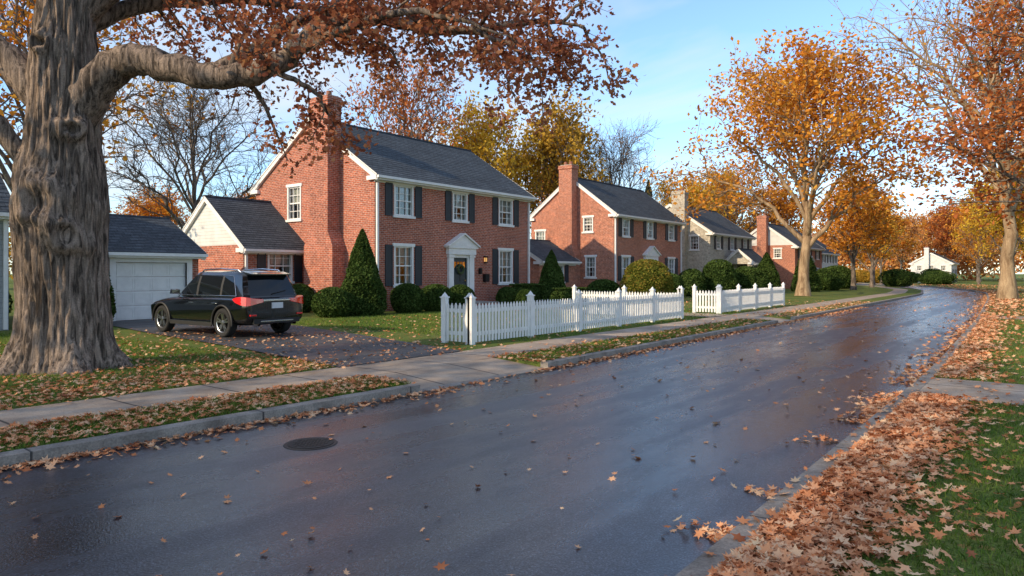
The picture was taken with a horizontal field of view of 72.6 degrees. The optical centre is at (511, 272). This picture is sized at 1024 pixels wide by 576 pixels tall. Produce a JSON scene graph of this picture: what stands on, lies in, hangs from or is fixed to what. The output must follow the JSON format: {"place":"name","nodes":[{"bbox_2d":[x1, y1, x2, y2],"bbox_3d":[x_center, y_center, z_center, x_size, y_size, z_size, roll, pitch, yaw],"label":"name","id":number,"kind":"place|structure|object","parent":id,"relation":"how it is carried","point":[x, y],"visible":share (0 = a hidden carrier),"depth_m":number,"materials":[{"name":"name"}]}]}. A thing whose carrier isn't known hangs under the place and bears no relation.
{"place":"outdoors","nodes":[
{"label":"outdoors","id":0,"kind":"place"},
{"bbox_2d":[113,319,460,367],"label":"driveway","id":1,"kind":"structure","parent":0,"point":[330,348],"depth_m":16.36,"materials":[{"name":"grey asphalt"}]},
{"bbox_2d":[151,268,302,336],"bbox_3d":[-8.095,0.762,19.528,4.855,1.784,2.289,0,0,35],"label":"parked car","id":2,"kind":"object","parent":1,"relation":"on","point":[225,302],"visible":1,"depth_m":18.31,"materials":[{"name":"black paint"}]},
{"bbox_2d":[0,277,892,410],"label":"lawn","id":3,"kind":"structure","parent":0,"point":[820,296],"depth_m":17.87,"materials":[{"name":"green plant"}]},
{"bbox_2d":[0,220,8,330],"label":"walls","id":4,"kind":"structure","parent":3,"relation":"on","point":[1,275],"depth_m":20.32,"materials":[{"name":"grey"}]},
{"bbox_2d":[0,212,8,329],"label":"trim","id":5,"kind":"structure","parent":4,"relation":"attached to","point":[4,217],"depth_m":20.30,"materials":[{"name":"white paint"}]},
{"bbox_2d":[0,174,10,212],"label":"roof","id":6,"kind":"structure","parent":4,"relation":"on","point":[5,195],"depth_m":20.61,"materials":[{"name":"stone"}]},
{"bbox_2d":[0,0,214,192],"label":"maple tree","id":7,"kind":"object","parent":3,"relation":"on","point":[18,16],"visible":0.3,"depth_m":35.13,"materials":[{"name":"orange plant"}]},
{"bbox_2d":[109,267,116,319],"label":"arborvitae shrub","id":8,"kind":"object","parent":3,"relation":"on","point":[112,296],"visible":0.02,"depth_m":23.09,"materials":[{"name":"green plant"}]},
{"bbox_2d":[110,180,191,226],"bbox_3d":[-30.501,-3.311,59.559,9.400,10.047,8.239,0,0,28],"label":"maple tree","id":9,"kind":"object","parent":3,"relation":"on","point":[138,210],"visible":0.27,"depth_m":58.52,"materials":[{"name":"orange plant"}]},
{"bbox_2d":[108,214,207,320],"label":"garage","id":10,"kind":"structure","parent":3,"relation":"on","point":[152,259],"depth_m":25.20,"materials":[{"name":"white wood"}]},
{"bbox_2d":[103,44,286,229],"bbox_3d":[-21.000,-6.618,46.116,15.129,16.661,14.789,0,0,39],"label":"bare tree","id":11,"kind":"object","parent":3,"relation":"on","point":[176,142],"visible":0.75,"depth_m":45.08,"materials":[{"name":"grey plant"}]},
{"bbox_2d":[294,289,313,312],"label":"boxwood shrub","id":12,"kind":"object","parent":3,"relation":"on","point":[307,298],"visible":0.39,"depth_m":29.29,"materials":[{"name":"green plant"}]},
{"bbox_2d":[293,283,314,294],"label":"boxwood shrub","id":13,"kind":"object","parent":3,"relation":"on","point":[302,286],"visible":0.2,"depth_m":31.00,"materials":[{"name":"green plant"}]},
{"bbox_2d":[0,0,644,376],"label":"oak tree","id":14,"kind":"object","parent":3,"relation":"on","point":[65,79],"visible":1,"depth_m":11.90,"materials":[{"name":"brown plant"}]},
{"bbox_2d":[304,91,344,293],"bbox_3d":[-8.459,-3.240,31.531,2.050,9.880,0.850,0,0,38],"label":"chimney","id":15,"kind":"object","parent":3,"relation":"on","point":[324,256],"visible":0.59,"depth_m":31.12,"materials":[{"name":"red brick"}]},
{"bbox_2d":[311,286,355,317],"bbox_3d":[-6.831,1.123,26.655,1.793,1.240,1.702,0,0,38],"label":"boxwood shrub","id":16,"kind":"object","parent":3,"relation":"on","point":[331,302],"visible":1,"depth_m":26.14,"materials":[{"name":"green plant"}]},
{"bbox_2d":[186,126,528,310],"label":"walls","id":17,"kind":"structure","parent":3,"relation":"on","point":[432,232],"depth_m":32.72,"materials":[{"name":"red brick"}]},
{"bbox_2d":[182,117,534,249],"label":"roof","id":18,"kind":"structure","parent":17,"relation":"on","point":[255,224],"depth_m":33.52,"materials":[{"name":"stone"}]},
{"bbox_2d":[183,118,536,290],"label":"trim","id":19,"kind":"structure","parent":17,"relation":"attached to","point":[462,245],"depth_m":33.49,"materials":[{"name":"white paint"}]},
{"bbox_2d":[454,256,489,284],"bbox_3d":[-2.067,0.270,34.895,0.264,2.260,2.562,0,0,40],"label":"door","id":20,"kind":"structure","parent":19,"relation":"attached to","point":[459,270],"depth_m":34.42,"materials":[{"name":"paint"}]},
{"bbox_2d":[257,182,518,285],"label":"shutters","id":21,"kind":"object","parent":17,"relation":"attached to","point":[261,260],"visible":0.96,"depth_m":32.35,"materials":[{"name":"paint"}]},
{"bbox_2d":[267,183,513,286],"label":"windows","id":22,"kind":"structure","parent":17,"relation":"attached to","point":[289,187],"depth_m":33.35,"materials":[{"name":"white paint"}]},
{"bbox_2d":[270,187,508,283],"bbox_3d":[-5.496,-1.800,33.602,13.000,5.300,5.174,0,0,-20],"label":"glass","id":23,"kind":"object","parent":22,"relation":"attached to","point":[402,252],"visible":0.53,"depth_m":32.13,"materials":[{"name":"glass"}]},
{"bbox_2d":[341,229,387,315],"bbox_3d":[-6.033,-0.021,28.013,2.124,3.552,1.955,0,0,38],"label":"arborvitae shrub","id":24,"kind":"object","parent":3,"relation":"on","point":[363,285],"visible":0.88,"depth_m":27.52,"materials":[{"name":"green plant"}]},
{"bbox_2d":[329,33,479,146],"bbox_3d":[-8.939,-8.429,53.855,14.290,20.291,14.453,0,0,-31],"label":"maple tree","id":25,"kind":"object","parent":3,"relation":"on","point":[405,117],"visible":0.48,"depth_m":53.90,"materials":[{"name":"orange plant"}]},
{"bbox_2d":[390,283,427,312],"bbox_3d":[-4.415,1.074,29.613,1.604,1.346,1.607,0,0,38],"label":"boxwood shrub","id":26,"kind":"object","parent":3,"relation":"on","point":[407,297],"visible":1,"depth_m":29.11,"materials":[{"name":"green plant"}]},
{"bbox_2d":[422,284,452,311],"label":"boxwood shrub","id":27,"kind":"object","parent":3,"relation":"on","point":[434,293],"visible":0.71,"depth_m":30.31,"materials":[{"name":"green plant"}]},
{"bbox_2d":[450,284,475,308],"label":"boxwood shrub","id":28,"kind":"object","parent":3,"relation":"on","point":[460,292],"visible":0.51,"depth_m":31.45,"materials":[{"name":"green plant"}]},
{"bbox_2d":[475,301,500,308],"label":"steps","id":29,"kind":"structure","parent":3,"relation":"on","point":[480,302],"depth_m":33.63,"materials":[{"name":"grey concrete"}]},
{"bbox_2d":[429,90,550,210],"bbox_3d":[-2.929,-7.014,60.802,12.065,17.494,11.545,0,0,28],"label":"maple tree","id":30,"kind":"object","parent":3,"relation":"on","point":[483,147],"visible":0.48,"depth_m":59.48,"materials":[{"name":"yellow plant"}]},
{"bbox_2d":[495,286,517,305],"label":"boxwood shrub","id":31,"kind":"object","parent":3,"relation":"on","point":[506,294],"visible":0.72,"depth_m":34.31,"materials":[{"name":"green plant"}]},
{"bbox_2d":[509,283,540,304],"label":"clipped hedge","id":32,"kind":"object","parent":3,"relation":"on","point":[534,288],"visible":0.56,"depth_m":35.81,"materials":[{"name":"green plant"}]},
{"bbox_2d":[515,289,534,305],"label":"boxwood shrub","id":33,"kind":"object","parent":3,"relation":"on","point":[521,296],"visible":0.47,"depth_m":33.23,"materials":[{"name":"green plant"}]},
{"bbox_2d":[537,249,565,303],"bbox_3d":[2.133,0.242,37.105,1.921,3.018,1.860,0,0,-26],"label":"arborvitae shrub","id":34,"kind":"object","parent":3,"relation":"on","point":[551,276],"visible":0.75,"depth_m":36.59,"materials":[{"name":"green plant"}]},
{"bbox_2d":[495,81,611,214],"bbox_3d":[3.964,-8.203,64.406,11.534,19.858,13.161,0,0,-10],"label":"maple tree","id":35,"kind":"object","parent":3,"relation":"on","point":[570,134],"visible":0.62,"depth_m":62.60,"materials":[{"name":"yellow plant"}]},
{"bbox_2d":[440,284,684,344],"bbox_3d":[0.800,1.080,22.416,4.820,1.240,11.920,0,0,38],"label":"picket fence","id":36,"kind":"object","parent":3,"relation":"on","point":[652,305],"visible":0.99,"depth_m":19.25,"materials":[{"name":"white paint"}]},
{"bbox_2d":[549,287,588,303],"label":"clipped hedge","id":37,"kind":"object","parent":3,"relation":"on","point":[559,293],"visible":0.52,"depth_m":35.05,"materials":[{"name":"green plant"}]},
{"bbox_2d":[558,161,580,286],"bbox_3d":[3.878,-2.990,48.189,1.600,9.380,0.900,0,0,38],"label":"chimney","id":38,"kind":"object","parent":3,"relation":"on","point":[568,210],"visible":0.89,"depth_m":47.82,"materials":[{"name":"red brick"}]},
{"bbox_2d":[585,279,621,300],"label":"boxwood shrub","id":39,"kind":"object","parent":3,"relation":"on","point":[603,285],"visible":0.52,"depth_m":40.66,"materials":[{"name":"green plant"}]},
{"bbox_2d":[530,187,679,288],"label":"walls","id":40,"kind":"structure","parent":3,"relation":"on","point":[599,242],"depth_m":47.79,"materials":[{"name":"red brick"}]},
{"bbox_2d":[534,215,674,278],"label":"windows","id":41,"kind":"structure","parent":40,"relation":"attached to","point":[623,236],"depth_m":47.87,"materials":[{"name":"white paint"}]},
{"bbox_2d":[537,218,670,275],"bbox_3d":[7.205,-1.600,49.780,12.589,5.000,5.664,0,0,-18],"label":"glass","id":42,"kind":"object","parent":41,"relation":"attached to","point":[592,260],"visible":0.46,"depth_m":47.98,"materials":[{"name":"glass"}]},
{"bbox_2d":[530,177,684,261],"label":"roof","id":43,"kind":"structure","parent":40,"relation":"on","point":[618,199],"depth_m":49.71,"materials":[{"name":"stone"}]},
{"bbox_2d":[530,182,686,281],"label":"trim","id":44,"kind":"structure","parent":40,"relation":"attached to","point":[651,252],"depth_m":49.29,"materials":[{"name":"white paint"}]},
{"bbox_2d":[565,218,677,281],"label":"shutters","id":45,"kind":"object","parent":40,"relation":"attached to","point":[631,235],"visible":0.74,"depth_m":48.46,"materials":[{"name":"paint"}]},
{"bbox_2d":[579,116,678,205],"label":"bare tree","id":46,"kind":"object","parent":3,"relation":"on","point":[626,148],"visible":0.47,"depth_m":69.24,"materials":[{"name":"grey plant"}]},
{"bbox_2d":[619,259,673,294],"bbox_3d":[7.967,0.443,41.157,3.181,2.619,3.147,0,0,38],"label":"yellow shrub","id":47,"kind":"object","parent":3,"relation":"on","point":[643,275],"visible":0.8,"depth_m":40.25,"materials":[{"name":"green plant"}]},
{"bbox_2d":[670,273,683,293],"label":"boxwood shrub","id":48,"kind":"object","parent":3,"relation":"on","point":[678,281],"visible":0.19,"depth_m":45.67,"materials":[{"name":"green plant"}]},
{"bbox_2d":[671,188,688,274],"bbox_3d":[14.648,-2.840,60.814,1.300,9.080,0.850,0,0,38],"label":"chimney","id":49,"kind":"object","parent":3,"relation":"on","point":[682,200],"visible":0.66,"depth_m":60.38,"materials":[{"name":"stone"}]},
{"bbox_2d":[648,163,732,215],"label":"maple tree","id":50,"kind":"object","parent":3,"relation":"on","point":[688,189],"visible":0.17,"depth_m":78.93,"materials":[{"name":"orange plant"}]},
{"bbox_2d":[679,268,706,295],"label":"boxwood shrub","id":51,"kind":"object","parent":3,"relation":"on","point":[692,277],"visible":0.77,"depth_m":49.71,"materials":[{"name":"green plant"}]},
{"bbox_2d":[668,207,757,272],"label":"walls","id":52,"kind":"structure","parent":3,"relation":"on","point":[703,256],"depth_m":60.45,"materials":[{"name":"stone"}]},
{"bbox_2d":[665,204,758,268],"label":"trim","id":53,"kind":"structure","parent":52,"relation":"attached to","point":[710,233],"depth_m":61.38,"materials":[{"name":"white paint"}]},
{"bbox_2d":[665,203,761,262],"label":"roof","id":54,"kind":"structure","parent":52,"relation":"on","point":[713,221],"depth_m":63.70,"materials":[{"name":"grey"}]},
{"bbox_2d":[689,234,746,250],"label":"windows","id":55,"kind":"structure","parent":52,"relation":"attached to","point":[719,243],"depth_m":61.12,"materials":[{"name":"white glass"}]},
{"bbox_2d":[714,236,748,249],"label":"shutters","id":56,"kind":"object","parent":52,"relation":"attached to","point":[735,243],"visible":0.42,"depth_m":63.00,"materials":[{"name":"paint"}]},
{"bbox_2d":[702,259,738,292],"bbox_3d":[15.367,0.361,51.740,2.887,2.832,2.699,0,0,38],"label":"boxwood shrub","id":57,"kind":"object","parent":3,"relation":"on","point":[722,273],"visible":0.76,"depth_m":50.86,"materials":[{"name":"green plant"}]},
{"bbox_2d":[688,165,764,229],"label":"maple tree","id":58,"kind":"object","parent":3,"relation":"on","point":[727,194],"visible":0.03,"depth_m":93.32,"materials":[{"name":"orange plant"}]},
{"bbox_2d":[674,153,782,232],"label":"maple tree","id":59,"kind":"object","parent":3,"relation":"on","point":[725,187],"visible":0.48,"depth_m":84.58,"materials":[{"name":"orange plant"}]},
{"bbox_2d":[692,282,784,313],"bbox_3d":[10.987,1.080,32.774,1.272,1.240,9.474,0,0,38],"label":"picket fence","id":60,"kind":"object","parent":3,"relation":"on","point":[739,299],"visible":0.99,"depth_m":30.49,"materials":[{"name":"white paint"}]},
{"bbox_2d":[733,266,767,289],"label":"boxwood shrub","id":61,"kind":"object","parent":3,"relation":"on","point":[748,277],"visible":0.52,"depth_m":52.66,"materials":[{"name":"green plant"}]},
{"bbox_2d":[756,213,768,257],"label":"chimney","id":62,"kind":"object","parent":3,"relation":"on","point":[762,234],"visible":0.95,"depth_m":75.53,"materials":[{"name":"red brick"}]},
{"bbox_2d":[757,252,781,287],"bbox_3d":[21.019,0.005,57.643,2.762,3.542,2.700,0,0,38],"label":"arborvitae shrub","id":63,"kind":"object","parent":3,"relation":"on","point":[766,266],"visible":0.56,"depth_m":57.08,"materials":[{"name":"green plant"}]},
{"bbox_2d":[739,169,817,233],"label":"maple tree","id":64,"kind":"object","parent":3,"relation":"on","point":[786,205],"visible":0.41,"depth_m":88.10,"materials":[{"name":"orange plant"}]},
{"bbox_2d":[752,229,821,288],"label":"walls","id":65,"kind":"structure","parent":3,"relation":"on","point":[785,265],"depth_m":74.86,"materials":[{"name":"red brick"}]},
{"bbox_2d":[750,223,823,248],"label":"roof","id":66,"kind":"structure","parent":65,"relation":"on","point":[785,232],"depth_m":77.36,"materials":[{"name":"grey"}]},
{"bbox_2d":[751,227,825,261],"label":"trim","id":67,"kind":"structure","parent":65,"relation":"attached to","point":[794,246],"depth_m":75.24,"materials":[{"name":"white paint"}]},
{"bbox_2d":[773,248,818,270],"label":"windows","id":68,"kind":"structure","parent":65,"relation":"attached to","point":[817,254],"depth_m":75.35,"materials":[{"name":"white paint"}]},
{"bbox_2d":[634,18,961,295],"bbox_3d":[20.624,-8.331,52.047,19.510,20.166,20.691,0,0,-43],"label":"maple tree","id":69,"kind":"object","parent":3,"relation":"on","point":[785,100],"visible":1,"depth_m":49.19,"materials":[{"name":"orange plant"}]},
{"bbox_2d":[790,255,821,291],"bbox_3d":[26.534,-0.305,62.907,2.742,4.148,2.664,0,0,38],"label":"arborvitae shrub","id":70,"kind":"object","parent":3,"relation":"on","point":[815,282],"visible":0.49,"depth_m":62.32,"materials":[{"name":"green plant"}]},
{"bbox_2d":[822,255,837,267],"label":"walls","id":71,"kind":"structure","parent":3,"relation":"on","point":[826,264],"depth_m":95.60,"materials":[{"name":"white"}]},
{"bbox_2d":[811,237,838,253],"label":"roof","id":72,"kind":"structure","parent":71,"relation":"on","point":[824,246],"depth_m":97.59,"materials":[{"name":"grey"}]},
{"bbox_2d":[816,267,846,290],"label":"boxwood shrub","id":73,"kind":"object","parent":3,"relation":"on","point":[831,279],"visible":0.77,"depth_m":66.41,"materials":[{"name":"green plant"}]},
{"bbox_2d":[825,265,856,288],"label":"boxwood shrub","id":74,"kind":"object","parent":3,"relation":"on","point":[845,271],"visible":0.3,"depth_m":73.12,"materials":[{"name":"green plant"}]},
{"bbox_2d":[800,159,901,289],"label":"maple tree","id":75,"kind":"object","parent":3,"relation":"on","point":[858,217],"visible":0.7,"depth_m":68.49,"materials":[{"name":"orange plant"}]},
{"bbox_2d":[830,193,926,286],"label":"maple tree","id":76,"kind":"object","parent":3,"relation":"on","point":[871,256],"visible":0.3,"depth_m":79.60,"materials":[{"name":"orange plant"}]},
{"bbox_2d":[0,285,907,427],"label":"sidewalk","id":77,"kind":"structure","parent":0,"point":[103,405],"depth_m":11.48,"materials":[{"name":"concrete"}]},
{"bbox_2d":[374,358,537,388],"bbox_3d":[-0.933,1.723,12.159,1.161,0.094,3.300,0,0,38],"label":"driveway apron","id":78,"kind":"object","parent":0,"point":[445,374],"visible":0.87,"depth_m":12.12,"materials":[{"name":"concrete"}]},
{"bbox_2d":[0,283,983,575],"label":"road","id":79,"kind":"structure","parent":0,"point":[514,519],"depth_m":6.24,"materials":[{"name":"grey asphalt"}]},
{"bbox_2d":[283,437,337,450],"bbox_3d":[-2.114,1.790,7.321,0.560,0.021,0.560,0,0,38],"label":"manhole cover","id":80,"kind":"object","parent":79,"relation":"on","point":[309,443],"visible":1,"depth_m":7.27,"materials":[{"name":"metal"}]},
{"bbox_2d":[0,284,1023,575],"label":"fallen leaves","id":81,"kind":"object","parent":79,"relation":"on","point":[808,520],"visible":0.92,"depth_m":6.92,"materials":[{"name":"orange plant"}]},
{"bbox_2d":[0,0,1023,273],"label":"sky","id":82,"kind":"structure","parent":0,"point":[675,44],"materials":[{"name":"blue"}]},
{"bbox_2d":[0,282,1023,575],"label":"lawn","id":83,"kind":"structure","parent":0,"point":[980,520],"depth_m":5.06,"materials":[{"name":"green plant"}]},
{"bbox_2d":[855,270,868,282],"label":"boxwood shrub","id":84,"kind":"object","parent":83,"relation":"on","point":[861,277],"visible":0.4,"depth_m":119.90,"materials":[{"name":"yellow plant"}]},
{"bbox_2d":[840,207,909,284],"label":"maple tree","id":85,"kind":"object","parent":83,"relation":"on","point":[884,250],"visible":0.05,"depth_m":98.06,"materials":[{"name":"orange plant"}]},
{"bbox_2d":[866,269,885,282],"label":"boxwood shrub","id":86,"kind":"object","parent":83,"relation":"on","point":[877,272],"visible":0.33,"depth_m":111.27,"materials":[{"name":"yellow plant"}]},
{"bbox_2d":[861,209,925,283],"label":"maple tree","id":87,"kind":"object","parent":83,"relation":"on","point":[881,266],"visible":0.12,"depth_m":108.66,"materials":[{"name":"orange plant"}]},
{"bbox_2d":[886,207,934,268],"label":"maple tree","id":88,"kind":"object","parent":83,"relation":"on","point":[912,230],"visible":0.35,"depth_m":138.34,"materials":[{"name":"orange plant"}]},
{"bbox_2d":[800,0,1023,298],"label":"maple tree","id":89,"kind":"object","parent":83,"relation":"on","point":[1007,288],"visible":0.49,"depth_m":45.42,"materials":[{"name":"orange plant"}]},
{"bbox_2d":[924,246,929,269],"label":"chimney","id":90,"kind":"object","parent":83,"relation":"on","point":[926,257],"visible":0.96,"depth_m":121.56,"materials":[{"name":"white brick"}]},
{"bbox_2d":[911,254,956,282],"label":"house","id":91,"kind":"structure","parent":83,"relation":"on","point":[936,262],"depth_m":121.53,"materials":[{"name":"white"}]},
{"bbox_2d":[917,271,958,284],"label":"boxwood shrub","id":92,"kind":"object","parent":83,"relation":"on","point":[937,277],"visible":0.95,"depth_m":99.92,"materials":[{"name":"green plant"}]},
{"bbox_2d":[897,0,1023,236],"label":"maple tree","id":93,"kind":"object","parent":83,"relation":"on","point":[988,131],"visible":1,"depth_m":25.67,"materials":[{"name":"orange plant"}]},
{"bbox_2d":[933,195,1002,281],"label":"maple tree","id":94,"kind":"object","parent":83,"relation":"on","point":[962,214],"visible":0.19,"depth_m":128.93,"materials":[{"name":"orange plant"}]},
{"bbox_2d":[945,215,1003,284],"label":"maple tree","id":95,"kind":"object","parent":83,"relation":"on","point":[979,258],"visible":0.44,"depth_m":98.14,"materials":[{"name":"orange plant"}]},
{"bbox_2d":[951,177,1023,257],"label":"maple tree","id":96,"kind":"object","parent":83,"relation":"on","point":[973,226],"visible":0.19,"depth_m":81.61,"materials":[{"name":"orange plant"}]},
{"bbox_2d":[961,122,1023,260],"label":"maple tree","id":97,"kind":"object","parent":83,"relation":"on","point":[999,222],"visible":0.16,"depth_m":63.28,"materials":[{"name":"orange plant"}]},
{"bbox_2d":[9,274,1023,281],"bbox_3d":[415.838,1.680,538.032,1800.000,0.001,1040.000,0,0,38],"label":"terrain","id":98,"kind":"structure","parent":0,"point":[995,279],"depth_m":179.57,"materials":[{"name":"green plant"}]},
{"bbox_2d":[747,201,1023,280],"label":"distant tree line","id":99,"kind":"object","parent":98,"relation":"on","point":[963,268],"visible":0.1,"depth_m":166.47,"materials":[{"name":"orange leaves"},{"name":"grey bark"}]},
{"bbox_2d":[904,203,959,255],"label":"maple tree","id":100,"kind":"object","parent":98,"relation":"on","point":[925,219],"visible":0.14,"depth_m":154.36,"materials":[{"name":"orange plant"}]},
{"bbox_2d":[917,197,981,261],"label":"maple tree","id":101,"kind":"object","parent":98,"relation":"on","point":[939,243],"visible":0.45,"depth_m":144.28,"materials":[{"name":"orange plant"}]},
{"bbox_2d":[497,304,729,316],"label":"driveway","id":102,"kind":"structure","parent":0,"point":[706,314],"depth_m":27.77,"materials":[{"name":"concrete"}]},
{"bbox_2d":[745,316,789,321],"bbox_3d":[9.471,1.723,25.919,1.167,0.094,2.200,0,0,38],"label":"driveway apron","id":103,"kind":"object","parent":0,"point":[767,318],"visible":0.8,"depth_m":26.27,"materials":[{"name":"concrete"}]},
{"bbox_2d":[918,378,1023,404],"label":"footpath","id":104,"kind":"structure","parent":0,"point":[953,387],"depth_m":10.00,"materials":[{"name":"concrete"}]},
{"label":"ground","id":105,"kind":"structure","parent":0,"visible":0},
{"bbox_2d":[9,232,12,278],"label":"distant tree line","id":106,"kind":"object","parent":105,"relation":"on","point":[10,266],"visible":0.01,"depth_m":137.67,"materials":[{"name":"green plant"}]},
{"bbox_2d":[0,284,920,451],"bbox_3d":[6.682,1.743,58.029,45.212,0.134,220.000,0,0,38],"label":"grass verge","id":107,"kind":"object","parent":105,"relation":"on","point":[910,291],"depth_m":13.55,"materials":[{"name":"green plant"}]},
{"bbox_2d":[877,269,914,286],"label":"boxwood shrub","id":108,"kind":"object","parent":107,"relation":"on","point":[897,278],"visible":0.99,"depth_m":84.78,"materials":[{"name":"green plant"}]},
{"bbox_2d":[0,283,989,575],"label":"kerb","id":109,"kind":"structure","parent":105,"relation":"on","point":[702,565],"depth_m":7.79,"materials":[{"name":"concrete"}]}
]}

